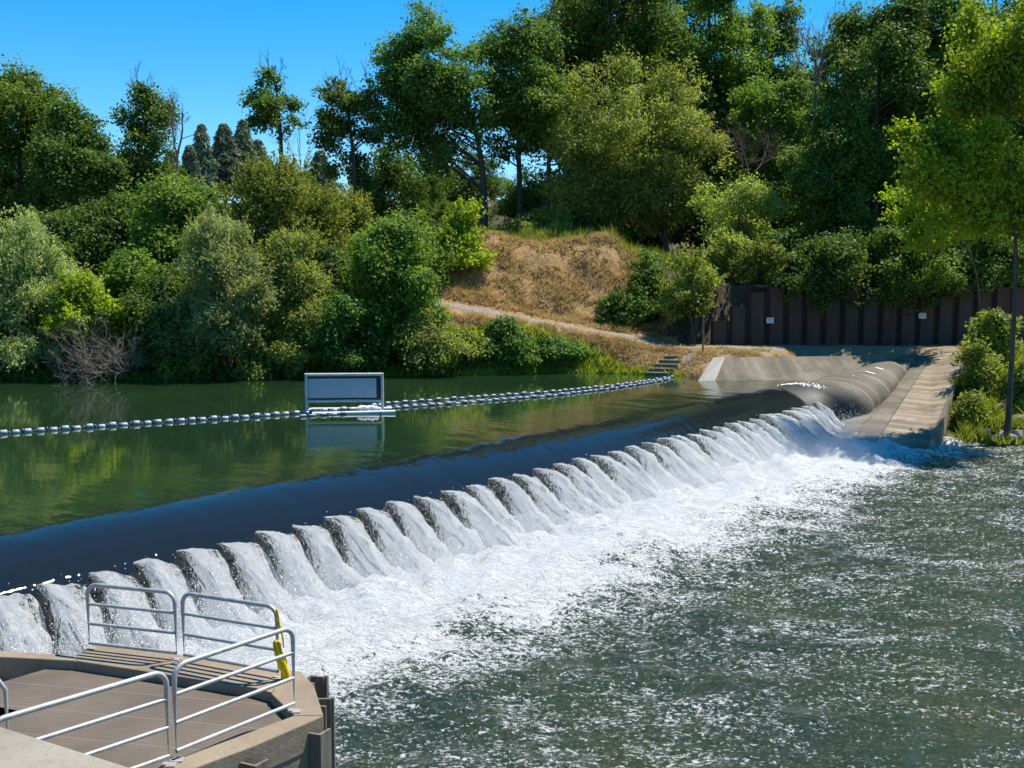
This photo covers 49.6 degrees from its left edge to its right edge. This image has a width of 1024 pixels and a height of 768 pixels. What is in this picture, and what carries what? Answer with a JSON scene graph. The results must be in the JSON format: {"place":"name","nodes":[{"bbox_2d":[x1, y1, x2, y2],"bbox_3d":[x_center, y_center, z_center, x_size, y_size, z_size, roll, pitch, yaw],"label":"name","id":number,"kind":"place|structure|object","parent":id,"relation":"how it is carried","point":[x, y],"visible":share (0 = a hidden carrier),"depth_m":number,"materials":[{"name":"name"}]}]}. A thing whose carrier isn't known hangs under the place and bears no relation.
{"place":"outdoors","nodes":[
{"label":"outdoors","id":0,"kind":"place"},
{"bbox_2d":[0,373,813,608],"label":"pool water","id":1,"kind":"structure","parent":0,"point":[80,505],"depth_m":36.85,"materials":[{"name":"liquid"}]},
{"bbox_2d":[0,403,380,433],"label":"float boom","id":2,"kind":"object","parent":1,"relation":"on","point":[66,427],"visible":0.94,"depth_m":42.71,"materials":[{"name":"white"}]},
{"bbox_2d":[305,373,395,414],"bbox_3d":[-6.647,0.460,45.678,3.713,1.835,1.650,0,6,-4],"label":"floating sign","id":3,"kind":"object","parent":1,"relation":"on","point":[360,386],"visible":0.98,"depth_m":45.59,"materials":[{"name":"metal"}]},
{"bbox_2d":[0,0,1011,202],"label":"sky","id":4,"kind":"structure","parent":0,"point":[208,50],"materials":[{"name":"blue"}]},
{"bbox_2d":[4,199,1023,446],"bbox_3d":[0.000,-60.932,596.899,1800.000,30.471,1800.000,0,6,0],"label":"ground","id":5,"kind":"structure","parent":0,"point":[728,295],"depth_m":68.89,"materials":[{"name":"soil"}]},
{"bbox_2d":[0,50,84,243],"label":"broadleaf tree","id":6,"kind":"object","parent":5,"relation":"on","point":[24,97],"visible":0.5,"depth_m":81.42,"materials":[{"name":"green plant"}]},
{"bbox_2d":[0,202,108,378],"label":"willow bush","id":7,"kind":"object","parent":5,"relation":"on","point":[26,277],"visible":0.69,"depth_m":59.46,"materials":[{"name":"green plant"}]},
{"bbox_2d":[20,91,135,233],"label":"broadleaf tree","id":8,"kind":"object","parent":5,"relation":"on","point":[67,163],"visible":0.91,"depth_m":77.60,"materials":[{"name":"green plant"}]},
{"bbox_2d":[35,268,131,374],"bbox_3d":[-23.295,-3.202,60.488,5.506,6.265,5.211,-5,7,-39],"label":"leafy bush","id":9,"kind":"object","parent":5,"relation":"on","point":[89,296],"visible":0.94,"depth_m":59.31,"materials":[{"name":"green plant"}]},
{"bbox_2d":[33,182,145,276],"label":"thicket","id":10,"kind":"object","parent":5,"relation":"on","point":[89,229],"visible":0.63,"depth_m":69.68,"materials":[{"name":"green plant"}]},
{"bbox_2d":[34,305,150,385],"bbox_3d":[-22.029,-1.311,58.273,6.591,5.627,5.241,0,6,0],"label":"dead brush","id":11,"kind":"object","parent":5,"relation":"on","point":[89,362],"visible":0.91,"depth_m":57.76,"materials":[{"name":"plant"}]},
{"bbox_2d":[92,330,159,373],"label":"bush","id":12,"kind":"object","parent":5,"relation":"on","point":[148,362],"visible":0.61,"depth_m":60.54,"materials":[{"name":"green plant"}]},
{"bbox_2d":[94,240,164,323],"bbox_3d":[-22.444,-5.492,65.779,5.004,6.103,5.621,1,6,9],"label":"slope bush","id":13,"kind":"object","parent":5,"relation":"on","point":[124,270],"visible":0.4,"depth_m":64.92,"materials":[{"name":"green plant"}]},
{"bbox_2d":[88,59,187,213],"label":"broadleaf tree","id":14,"kind":"object","parent":5,"relation":"on","point":[141,132],"visible":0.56,"depth_m":80.78,"materials":[{"name":"green plant"}]},
{"bbox_2d":[102,168,233,274],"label":"thicket","id":15,"kind":"object","parent":5,"relation":"on","point":[157,229],"visible":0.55,"depth_m":68.56,"materials":[{"name":"green plant"}]},
{"bbox_2d":[117,260,231,377],"bbox_3d":[-18.915,-3.518,61.422,6.149,6.650,6.022,-3,6,-25],"label":"leafy bush","id":16,"kind":"object","parent":5,"relation":"on","point":[145,311],"visible":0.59,"depth_m":60.04,"materials":[{"name":"green plant"}]},
{"bbox_2d":[148,324,231,380],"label":"bush","id":17,"kind":"object","parent":5,"relation":"on","point":[162,367],"visible":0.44,"depth_m":59.95,"materials":[{"name":"green plant"}]},
{"bbox_2d":[192,123,222,198],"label":"conifer tree","id":18,"kind":"object","parent":5,"relation":"on","point":[205,157],"visible":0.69,"depth_m":188.05,"materials":[{"name":"green plant"}]},
{"bbox_2d":[142,200,288,377],"bbox_3d":[-16.106,-5.002,60.448,7.929,10.101,6.440,0,6,0],"label":"willow bush","id":19,"kind":"object","parent":5,"relation":"on","point":[233,294],"visible":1,"depth_m":58.98,"materials":[{"name":"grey plant"}]},
{"bbox_2d":[0,300,434,381],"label":"shore weeds","id":20,"kind":"object","parent":5,"relation":"on","point":[36,374],"visible":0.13,"depth_m":60.37,"materials":[{"name":"green plant"}]},
{"bbox_2d":[211,123,245,202],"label":"conifer tree","id":21,"kind":"object","parent":5,"relation":"on","point":[226,153],"visible":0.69,"depth_m":194.47,"materials":[{"name":"green plant"}]},
{"bbox_2d":[226,315,314,380],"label":"bush","id":22,"kind":"object","parent":5,"relation":"on","point":[286,350],"visible":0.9,"depth_m":59.91,"materials":[{"name":"green plant"}]},
{"bbox_2d":[236,48,308,161],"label":"slender tree","id":23,"kind":"object","parent":5,"relation":"on","point":[265,105],"visible":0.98,"depth_m":85.89,"materials":[{"name":"green plant"}]},
{"bbox_2d":[212,140,362,266],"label":"thicket","id":24,"kind":"object","parent":5,"relation":"on","point":[277,196],"visible":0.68,"depth_m":67.49,"materials":[{"name":"green plant"}]},
{"bbox_2d":[245,225,359,374],"bbox_3d":[-11.742,-4.496,61.733,6.942,8.657,5.398,0,6,0],"label":"leafy bush","id":25,"kind":"object","parent":5,"relation":"on","point":[298,282],"visible":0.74,"depth_m":60.96,"materials":[{"name":"green plant"}]},
{"bbox_2d":[306,239,356,317],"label":"slope bush","id":26,"kind":"object","parent":5,"relation":"on","point":[334,260],"visible":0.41,"depth_m":65.17,"materials":[{"name":"green plant"}]},
{"bbox_2d":[297,290,366,376],"bbox_3d":[-9.835,-2.384,60.686,3.689,5.541,3.145,-2,6,-20],"label":"leafy bush","id":27,"kind":"object","parent":5,"relation":"on","point":[326,341],"visible":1,"depth_m":60.05,"materials":[{"name":"green plant"}]},
{"bbox_2d":[304,52,391,198],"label":"slender tree","id":28,"kind":"object","parent":5,"relation":"on","point":[349,103],"visible":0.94,"depth_m":81.99,"materials":[{"name":"green plant"}]},
{"bbox_2d":[331,185,379,250],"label":"thicket","id":29,"kind":"object","parent":5,"relation":"on","point":[362,218],"visible":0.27,"depth_m":70.73,"materials":[{"name":"green plant"}]},
{"bbox_2d":[340,316,397,376],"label":"bush","id":30,"kind":"object","parent":5,"relation":"on","point":[374,349],"visible":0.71,"depth_m":61.22,"materials":[{"name":"green plant"}]},
{"bbox_2d":[337,201,454,363],"bbox_3d":[-6.720,-5.428,63.208,6.680,9.992,6.050,-1,6,-11],"label":"tall bush","id":31,"kind":"object","parent":5,"relation":"on","point":[387,254],"visible":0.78,"depth_m":62.02,"materials":[{"name":"green plant"}]},
{"bbox_2d":[351,207,459,288],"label":"slope bush","id":32,"kind":"object","parent":5,"relation":"on","point":[442,261],"visible":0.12,"depth_m":68.38,"materials":[{"name":"green plant"}]},
{"bbox_2d":[344,129,476,224],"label":"wood tree","id":33,"kind":"object","parent":5,"relation":"on","point":[394,179],"visible":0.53,"depth_m":98.82,"materials":[{"name":"green plant"}]},
{"bbox_2d":[402,172,453,232],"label":"tree","id":34,"kind":"object","parent":5,"relation":"on","point":[424,200],"visible":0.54,"depth_m":96.36,"materials":[{"name":"green plant"}]},
{"bbox_2d":[392,301,478,374],"bbox_3d":[-4.242,-2.508,62.346,4.942,4.393,6.020,0,6,0],"label":"leafy bush","id":35,"kind":"object","parent":5,"relation":"on","point":[431,349],"visible":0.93,"depth_m":61.08,"materials":[{"name":"green plant"}]},
{"bbox_2d":[360,0,516,228],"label":"oak tree","id":36,"kind":"object","parent":5,"relation":"on","point":[426,95],"visible":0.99,"depth_m":80.63,"materials":[{"name":"green plant"}]},
{"bbox_2d":[432,195,498,271],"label":"leafy bush","id":37,"kind":"object","parent":5,"relation":"on","point":[455,235],"visible":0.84,"depth_m":69.78,"materials":[{"name":"green plant"}]},
{"bbox_2d":[446,144,510,234],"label":"tree","id":38,"kind":"object","parent":5,"relation":"on","point":[493,190],"visible":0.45,"depth_m":101.14,"materials":[{"name":"green plant"}]},
{"bbox_2d":[469,312,548,369],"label":"bush","id":39,"kind":"object","parent":5,"relation":"on","point":[514,347],"visible":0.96,"depth_m":62.77,"materials":[{"name":"green plant"}]},
{"bbox_2d":[463,0,583,222],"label":"oak tree","id":40,"kind":"object","parent":5,"relation":"on","point":[530,41],"visible":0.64,"depth_m":82.01,"materials":[{"name":"green plant"}]},
{"bbox_2d":[491,165,561,234],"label":"tree","id":41,"kind":"object","parent":5,"relation":"on","point":[507,207],"visible":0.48,"depth_m":97.11,"materials":[{"name":"green plant"}]},
{"bbox_2d":[380,320,684,376],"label":"green weeds","id":42,"kind":"object","parent":5,"relation":"on","point":[615,367],"visible":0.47,"depth_m":63.45,"materials":[{"name":"plant"}]},
{"bbox_2d":[497,203,576,233],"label":"leafy bush","id":43,"kind":"object","parent":5,"relation":"on","point":[548,217],"visible":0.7,"depth_m":78.12,"materials":[{"name":"green plant"}]},
{"bbox_2d":[499,62,592,208],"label":"broadleaf tree","id":44,"kind":"object","parent":5,"relation":"on","point":[536,96],"visible":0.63,"depth_m":81.26,"materials":[{"name":"green plant"}]},
{"bbox_2d":[532,334,591,361],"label":"bush","id":45,"kind":"object","parent":5,"relation":"on","point":[554,348],"visible":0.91,"depth_m":63.48,"materials":[{"name":"green plant"}]},
{"bbox_2d":[524,0,706,154],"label":"tall tree","id":46,"kind":"object","parent":5,"relation":"on","point":[644,34],"visible":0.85,"depth_m":87.80,"materials":[{"name":"green plant"}]},
{"bbox_2d":[590,279,661,329],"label":"bush","id":47,"kind":"object","parent":5,"relation":"on","point":[628,315],"visible":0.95,"depth_m":68.90,"materials":[{"name":"green plant"}]},
{"bbox_2d":[531,44,739,252],"bbox_3d":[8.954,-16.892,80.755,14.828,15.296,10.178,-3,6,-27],"label":"spreading tree","id":48,"kind":"object","parent":5,"relation":"on","point":[610,182],"visible":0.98,"depth_m":79.21,"materials":[{"name":"green plant"}]},
{"bbox_2d":[617,246,674,320],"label":"leafy bush","id":49,"kind":"object","parent":5,"relation":"on","point":[648,273],"visible":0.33,"depth_m":70.22,"materials":[{"name":"green plant"}]},
{"bbox_2d":[651,242,729,344],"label":"leafy bush","id":50,"kind":"object","parent":5,"relation":"on","point":[699,278],"visible":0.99,"depth_m":67.39,"materials":[{"name":"green plant"}]},
{"bbox_2d":[593,332,789,376],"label":"dry grass on shelf","id":51,"kind":"structure","parent":5,"relation":"on","point":[730,350],"depth_m":63.98,"materials":[{"name":"plant"}]},
{"bbox_2d":[643,123,740,248],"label":"broadleaf tree","id":52,"kind":"object","parent":5,"relation":"on","point":[716,179],"visible":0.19,"depth_m":93.25,"materials":[{"name":"green plant"}]},
{"bbox_2d":[654,0,785,247],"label":"tall tree","id":53,"kind":"object","parent":5,"relation":"on","point":[726,33],"visible":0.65,"depth_m":94.08,"materials":[{"name":"green plant"}]},
{"bbox_2d":[702,224,753,283],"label":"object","id":54,"kind":"object","parent":5,"relation":"on","point":[718,253],"visible":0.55,"depth_m":70.71,"materials":[{"name":"green plant"}]},
{"bbox_2d":[686,169,799,249],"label":"tree","id":55,"kind":"object","parent":5,"relation":"on","point":[763,204],"visible":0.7,"depth_m":75.19,"materials":[{"name":"green plant"}]},
{"bbox_2d":[725,232,795,289],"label":"leafy bush","id":56,"kind":"object","parent":5,"relation":"on","point":[755,253],"visible":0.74,"depth_m":69.04,"materials":[{"name":"green plant"}]},
{"bbox_2d":[733,0,813,131],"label":"tall tree","id":57,"kind":"object","parent":5,"relation":"on","point":[787,17],"visible":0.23,"depth_m":96.82,"materials":[{"name":"green plant"}]},
{"bbox_2d":[725,65,826,197],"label":"broadleaf tree","id":58,"kind":"object","parent":5,"relation":"on","point":[779,109],"visible":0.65,"depth_m":85.43,"materials":[{"name":"green plant"}]},
{"bbox_2d":[729,139,882,241],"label":"broadleaf tree","id":59,"kind":"object","parent":5,"relation":"on","point":[774,174],"visible":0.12,"depth_m":81.88,"materials":[{"name":"green plant"}]},
{"bbox_2d":[717,355,907,380],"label":"concrete slope","id":60,"kind":"structure","parent":5,"relation":"on","point":[807,368],"depth_m":60.82,"materials":[{"name":"concrete"}]},
{"bbox_2d":[760,229,876,317],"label":"hanging bush","id":61,"kind":"object","parent":5,"relation":"on","point":[826,274],"visible":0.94,"depth_m":67.66,"materials":[{"name":"green plant"}]},
{"bbox_2d":[782,91,893,238],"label":"broadleaf tree","id":62,"kind":"object","parent":5,"relation":"on","point":[829,186],"visible":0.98,"depth_m":73.84,"materials":[{"name":"green plant"}]},
{"bbox_2d":[798,31,882,154],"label":"tall tree","id":63,"kind":"object","parent":5,"relation":"on","point":[810,73],"visible":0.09,"depth_m":92.77,"materials":[{"name":"green plant"}]},
{"bbox_2d":[710,285,1023,344],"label":"retaining wall","id":64,"kind":"structure","parent":5,"relation":"on","point":[794,323],"depth_m":68.35,"materials":[{"name":"metal"}]},
{"bbox_2d":[804,0,947,236],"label":"tall tree","id":65,"kind":"object","parent":5,"relation":"on","point":[905,73],"visible":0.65,"depth_m":74.91,"materials":[{"name":"green plant"}]},
{"bbox_2d":[837,357,918,439],"bbox_3d":[19.000,1.141,57.886,2.193,4.170,16.019,4,7,34],"label":"concrete bed","id":66,"kind":"object","parent":5,"relation":"on","point":[865,418],"visible":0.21,"depth_m":53.51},
{"bbox_2d":[0,355,919,654],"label":"rubber dam","id":67,"kind":"structure","parent":66,"relation":"on","point":[868,389],"depth_m":54.70,"materials":[{"name":"rubber"}]},
{"bbox_2d":[853,355,931,441],"bbox_3d":[20.070,0.868,57.330,1.023,3.823,15.483,3,7,30],"label":"concrete strip","id":68,"kind":"object","parent":5,"relation":"on","point":[885,411],"visible":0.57,"depth_m":55.28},
{"bbox_2d":[850,223,975,315],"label":"hanging bush","id":69,"kind":"object","parent":5,"relation":"on","point":[893,260],"visible":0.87,"depth_m":67.68,"materials":[{"name":"green plant"}]},
{"bbox_2d":[878,352,966,448],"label":"concrete ramp","id":70,"kind":"structure","parent":5,"relation":"on","point":[920,418],"depth_m":54.24,"materials":[{"name":"concrete"}]},
{"bbox_2d":[874,179,992,315],"bbox_3d":[25.047,-7.400,65.406,7.283,10.985,5.446,0,6,0],"label":"sapling","id":71,"kind":"object","parent":5,"relation":"on","point":[915,235],"visible":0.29,"depth_m":64.81,"materials":[{"name":"green plant"}]},
{"bbox_2d":[870,0,1023,221],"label":"tall tree","id":72,"kind":"object","parent":5,"relation":"on","point":[943,11],"visible":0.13,"depth_m":76.85,"materials":[{"name":"green plant"}]},
{"bbox_2d":[882,0,1023,435],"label":"cottonwood tree","id":73,"kind":"object","parent":5,"relation":"on","point":[971,93],"visible":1,"depth_m":50.59,"materials":[{"name":"green plant"}]},
{"bbox_2d":[949,386,994,425],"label":"weedy bush","id":74,"kind":"object","parent":5,"relation":"on","point":[968,405],"visible":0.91,"depth_m":53.12,"materials":[{"name":"green plant"}]},
{"bbox_2d":[948,332,1008,393],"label":"weedy bush","id":75,"kind":"object","parent":5,"relation":"on","point":[981,372],"visible":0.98,"depth_m":55.81,"materials":[{"name":"green plant"}]},
{"bbox_2d":[936,231,1023,297],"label":"hanging bush","id":76,"kind":"object","parent":5,"relation":"on","point":[991,271],"visible":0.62,"depth_m":67.86,"materials":[{"name":"green plant"}]},
{"bbox_2d":[946,340,1023,446],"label":"bank weeds","id":77,"kind":"object","parent":5,"relation":"on","point":[974,432],"visible":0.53,"depth_m":52.80,"materials":[{"name":"plant"}]},
{"bbox_2d":[962,307,1023,363],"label":"weedy bush","id":78,"kind":"object","parent":5,"relation":"on","point":[994,325],"visible":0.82,"depth_m":57.83,"materials":[{"name":"green plant"}]},
{"bbox_2d":[432,229,684,351],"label":"dry grass","id":79,"kind":"structure","parent":0,"point":[572,316],"depth_m":69.74,"materials":[{"name":"plant"}]},
{"bbox_2d":[437,224,687,269],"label":"tall grass","id":80,"kind":"structure","parent":0,"point":[530,233],"depth_m":74.85,"materials":[{"name":"green plant"}]},
{"bbox_2d":[116,432,1023,767],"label":"river water","id":81,"kind":"structure","parent":0,"point":[810,614],"depth_m":24.44,"materials":[{"name":"liquid"}]},
{"bbox_2d":[0,593,55,653],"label":"water jet","id":82,"kind":"object","parent":81,"relation":"on","point":[29,631],"visible":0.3,"depth_m":21.52},
{"bbox_2d":[0,727,127,767],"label":"concrete parapet","id":83,"kind":"structure","parent":81,"relation":"in","point":[18,750],"depth_m":7.86,"materials":[{"name":"concrete"}]},
{"bbox_2d":[36,583,110,660],"bbox_3d":[-8.148,5.374,22.113,4.592,2.372,1.196,5,8,43],"label":"water jet","id":84,"kind":"object","parent":81,"relation":"on","point":[64,597],"visible":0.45,"depth_m":22.20},
{"bbox_2d":[89,571,184,655],"bbox_3d":[-7.400,5.424,22.982,4.717,2.587,1.194,5,8,43],"label":"water jet","id":85,"kind":"object","parent":81,"relation":"on","point":[125,597],"visible":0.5,"depth_m":22.95},
{"bbox_2d":[0,645,323,767],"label":"concrete platform","id":86,"kind":"structure","parent":81,"relation":"in","point":[279,739],"depth_m":14.37,"materials":[{"name":"concrete"}]},
{"bbox_2d":[0,671,177,767],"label":"railing","id":87,"kind":"object","parent":86,"relation":"on","point":[70,698],"visible":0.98,"depth_m":11.91,"materials":[{"name":"metal"}]},
{"bbox_2d":[83,583,182,660],"bbox_3d":[-5.500,3.417,16.028,1.661,1.011,0.160,2,6,17],"label":"railing","id":88,"kind":"object","parent":86,"relation":"on","point":[132,588],"visible":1,"depth_m":15.99,"materials":[{"name":"metal"}]},
{"bbox_2d":[177,592,280,679],"bbox_3d":[-3.927,3.469,15.409,1.814,1.031,0.173,3,6,24],"label":"railing","id":89,"kind":"object","parent":86,"relation":"on","point":[272,608],"visible":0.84,"depth_m":15.39,"materials":[{"name":"metal"}]},
{"bbox_2d":[168,627,301,762],"bbox_3d":[-3.273,3.636,13.226,0.198,1.131,1.949,4,7,37],"label":"railing","id":90,"kind":"object","parent":86,"relation":"on","point":[183,663],"visible":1,"depth_m":13.11,"materials":[{"name":"metal"}]},
{"bbox_2d":[133,558,238,657],"bbox_3d":[-6.769,5.183,23.939,4.536,2.503,1.168,5,8,43],"label":"water jet","id":91,"kind":"object","parent":81,"relation":"on","point":[169,581],"visible":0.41,"depth_m":23.87},
{"bbox_2d":[177,548,259,633],"bbox_3d":[-6.181,5.123,24.923,4.247,2.471,1.230,5,8,43],"label":"water jet","id":92,"kind":"object","parent":81,"relation":"on","point":[206,561],"visible":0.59,"depth_m":24.84},
{"bbox_2d":[218,542,322,624],"bbox_3d":[-5.314,5.137,25.709,4.662,2.454,1.186,5,8,43],"label":"water jet","id":93,"kind":"object","parent":81,"relation":"on","point":[244,552],"visible":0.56,"depth_m":25.65},
{"bbox_2d":[255,531,341,604],"bbox_3d":[-4.704,4.902,26.687,4.403,2.364,1.195,5,8,44],"label":"water jet","id":94,"kind":"object","parent":81,"relation":"on","point":[286,543],"visible":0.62,"depth_m":26.57},
{"bbox_2d":[292,525,366,590],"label":"water jet","id":95,"kind":"object","parent":81,"relation":"on","point":[318,541],"visible":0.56,"depth_m":27.44},
{"bbox_2d":[323,515,408,579],"bbox_3d":[-3.386,4.673,28.574,4.158,2.360,1.208,5,8,44],"label":"water jet","id":96,"kind":"object","parent":81,"relation":"on","point":[356,546],"visible":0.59,"depth_m":28.36},
{"bbox_2d":[356,507,438,572],"bbox_3d":[-2.595,4.626,29.399,4.415,2.270,1.197,5,8,43],"label":"water jet","id":97,"kind":"object","parent":81,"relation":"on","point":[394,529],"visible":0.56,"depth_m":29.19},
{"bbox_2d":[386,501,456,561],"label":"water jet","id":98,"kind":"object","parent":81,"relation":"on","point":[419,526],"visible":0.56,"depth_m":30.26},
{"bbox_2d":[414,496,486,556],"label":"water jet","id":99,"kind":"object","parent":81,"relation":"on","point":[457,527],"visible":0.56,"depth_m":30.99},
{"bbox_2d":[0,402,954,687],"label":"spray","id":100,"kind":"object","parent":81,"relation":"on","point":[488,540],"visible":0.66,"depth_m":29.86,"materials":[{"name":"white"}]},
{"bbox_2d":[440,490,528,548],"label":"water jet","id":101,"kind":"object","parent":81,"relation":"on","point":[477,508],"visible":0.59,"depth_m":31.73},
{"bbox_2d":[466,484,531,535],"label":"water jet","id":102,"kind":"object","parent":81,"relation":"on","point":[483,492],"visible":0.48,"depth_m":33.00},
{"bbox_2d":[490,477,566,536],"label":"water jet","id":103,"kind":"object","parent":81,"relation":"on","point":[519,494],"visible":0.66,"depth_m":33.74},
{"bbox_2d":[513,473,583,524],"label":"water jet","id":104,"kind":"object","parent":81,"relation":"on","point":[535,484],"visible":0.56,"depth_m":34.69},
{"bbox_2d":[535,468,609,518],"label":"water jet","id":105,"kind":"object","parent":81,"relation":"on","point":[565,490],"visible":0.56,"depth_m":35.48},
{"bbox_2d":[554,463,624,512],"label":"water jet","id":106,"kind":"object","parent":81,"relation":"on","point":[577,475],"visible":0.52,"depth_m":36.45},
{"bbox_2d":[590,455,661,501],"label":"water jet","id":107,"kind":"object","parent":81,"relation":"on","point":[618,468],"visible":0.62,"depth_m":38.17},
{"bbox_2d":[657,437,734,483],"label":"water jet","id":108,"kind":"object","parent":81,"relation":"on","point":[686,452],"visible":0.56,"depth_m":41.76},
{"bbox_2d":[434,301,784,354],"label":"path","id":109,"kind":"structure","parent":0,"point":[462,307],"depth_m":66.62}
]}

